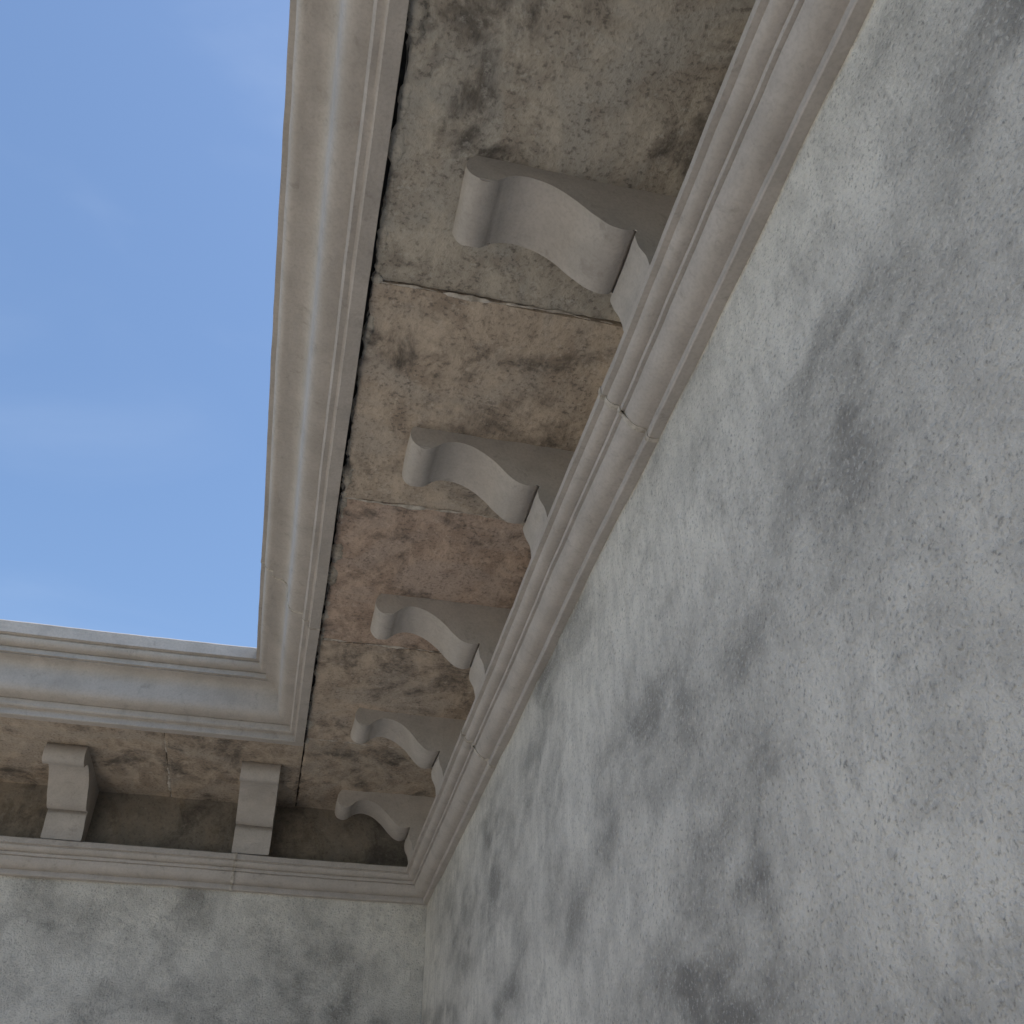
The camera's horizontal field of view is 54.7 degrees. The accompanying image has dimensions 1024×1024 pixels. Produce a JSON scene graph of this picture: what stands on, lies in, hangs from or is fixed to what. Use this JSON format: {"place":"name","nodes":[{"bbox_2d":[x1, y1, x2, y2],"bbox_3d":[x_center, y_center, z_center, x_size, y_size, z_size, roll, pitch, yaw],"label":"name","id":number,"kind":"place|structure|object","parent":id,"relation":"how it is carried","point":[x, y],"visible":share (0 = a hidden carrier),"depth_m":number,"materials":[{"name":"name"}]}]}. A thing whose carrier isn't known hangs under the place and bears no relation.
{"place":"outdoors","nodes":[
{"label":"outdoors","id":0,"kind":"place"},
{"bbox_2d":[0,0,289,647],"label":"sky","id":1,"kind":"structure","parent":0,"point":[141,140],"materials":[{"name":"blue"}]},
{"label":"ground","id":2,"kind":"structure","parent":0,"visible":0},
{"bbox_2d":[0,782,426,1023],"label":"stucco wall","id":3,"kind":"structure","parent":2,"relation":"on","point":[79,952],"depth_m":6.51,"materials":[{"name":"paint"}]},
{"bbox_2d":[421,0,1023,1023],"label":"stucco wall","id":4,"kind":"structure","parent":2,"relation":"on","point":[761,760],"depth_m":2.03,"materials":[{"name":"grey paint"}]},
{"bbox_2d":[0,0,873,904],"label":"molding","id":5,"kind":"structure","parent":4,"relation":"attached to","point":[788,60],"depth_m":3.28,"materials":[{"name":"grey stone"}]},
{"bbox_2d":[40,742,98,841],"bbox_3d":[-2.921,1.859,6.478,0.255,0.424,0.767,8,-39,-10],"label":"scroll corbel","id":6,"kind":"object","parent":5,"relation":"on","point":[72,791],"visible":0.99,"depth_m":6.52,"materials":[{"name":"stone"}]},
{"bbox_2d":[229,853,237,891],"bbox_3d":[-1.887,2.442,6.705,0.024,0.207,0.209,8,-39,-10],"label":"mortar joint","id":7,"kind":"object","parent":5,"relation":"attached to","point":[233,872],"visible":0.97,"depth_m":6.67,"materials":[{"name":"grey concrete"}]},
{"bbox_2d":[231,761,280,855],"bbox_3d":[-1.732,2.028,6.689,0.254,0.423,0.764,8,-39,-10],"label":"scroll corbel","id":8,"kind":"object","parent":5,"relation":"on","point":[257,800],"visible":0.99,"depth_m":6.72,"materials":[{"name":"stone"}]},
{"bbox_2d":[0,0,755,809],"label":"concrete soffit","id":9,"kind":"structure","parent":5,"relation":"on","point":[510,342],"depth_m":3.68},
{"bbox_2d":[0,0,408,745],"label":"eave molding","id":10,"kind":"object","parent":9,"relation":"attached to","point":[342,66],"visible":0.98,"depth_m":4.31,"materials":[{"name":"beige stone"}]},
{"bbox_2d":[261,561,321,630],"bbox_3d":[-1.187,0.412,5.315,0.369,0.472,0.020,8,-39,-10],"label":"mortar joint","id":11,"kind":"object","parent":10,"relation":"attached to","point":[283,581],"visible":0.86,"depth_m":5.24,"materials":[{"name":"grey concrete"}]},
{"bbox_2d":[335,790,434,862],"bbox_3d":[-0.884,2.210,6.917,0.720,0.422,0.258,8,-39,-10],"label":"scroll corbel","id":12,"kind":"object","parent":5,"relation":"on","point":[399,817],"visible":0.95,"depth_m":6.90,"materials":[{"name":"stone"}]},
{"bbox_2d":[351,707,465,793],"bbox_3d":[-0.615,1.450,5.968,0.720,0.425,0.258,8,-39,-10],"label":"scroll corbel","id":13,"kind":"object","parent":5,"relation":"on","point":[425,742],"visible":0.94,"depth_m":5.95,"materials":[{"name":"stone"}]},
{"bbox_2d":[370,593,510,696],"bbox_3d":[-0.350,0.687,5.018,0.735,0.422,0.255,8,-39,-10],"label":"scroll corbel","id":14,"kind":"object","parent":5,"relation":"on","point":[462,635],"visible":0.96,"depth_m":5.01,"materials":[{"name":"stone"}]},
{"bbox_2d":[461,728,495,767],"bbox_3d":[-0.167,1.238,5.200,0.211,0.210,0.023,8,-39,-10],"label":"mortar joint","id":15,"kind":"object","parent":5,"relation":"on","point":[476,752],"visible":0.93,"depth_m":5.17,"materials":[{"name":"grey concrete"}]},
{"bbox_2d":[402,427,573,556],"bbox_3d":[-0.082,-0.075,4.068,0.739,0.424,0.260,8,-39,-10],"label":"scroll corbel","id":16,"kind":"object","parent":5,"relation":"on","point":[514,482],"visible":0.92,"depth_m":4.06,"materials":[{"name":"stone"}]},
{"bbox_2d":[452,156,676,330],"bbox_3d":[0.190,-0.832,3.122,0.736,0.423,0.256,8,-39,-10],"label":"scroll corbel","id":17,"kind":"object","parent":5,"relation":"on","point":[599,237],"visible":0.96,"depth_m":3.12,"materials":[{"name":"stone"}]},
{"bbox_2d":[598,386,658,442],"bbox_3d":[0.392,-0.321,3.254,0.211,0.207,0.023,8,-39,-10],"label":"mortar joint","id":18,"kind":"object","parent":5,"relation":"on","point":[627,421],"visible":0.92,"depth_m":3.23,"materials":[{"name":"grey concrete"}]}
]}

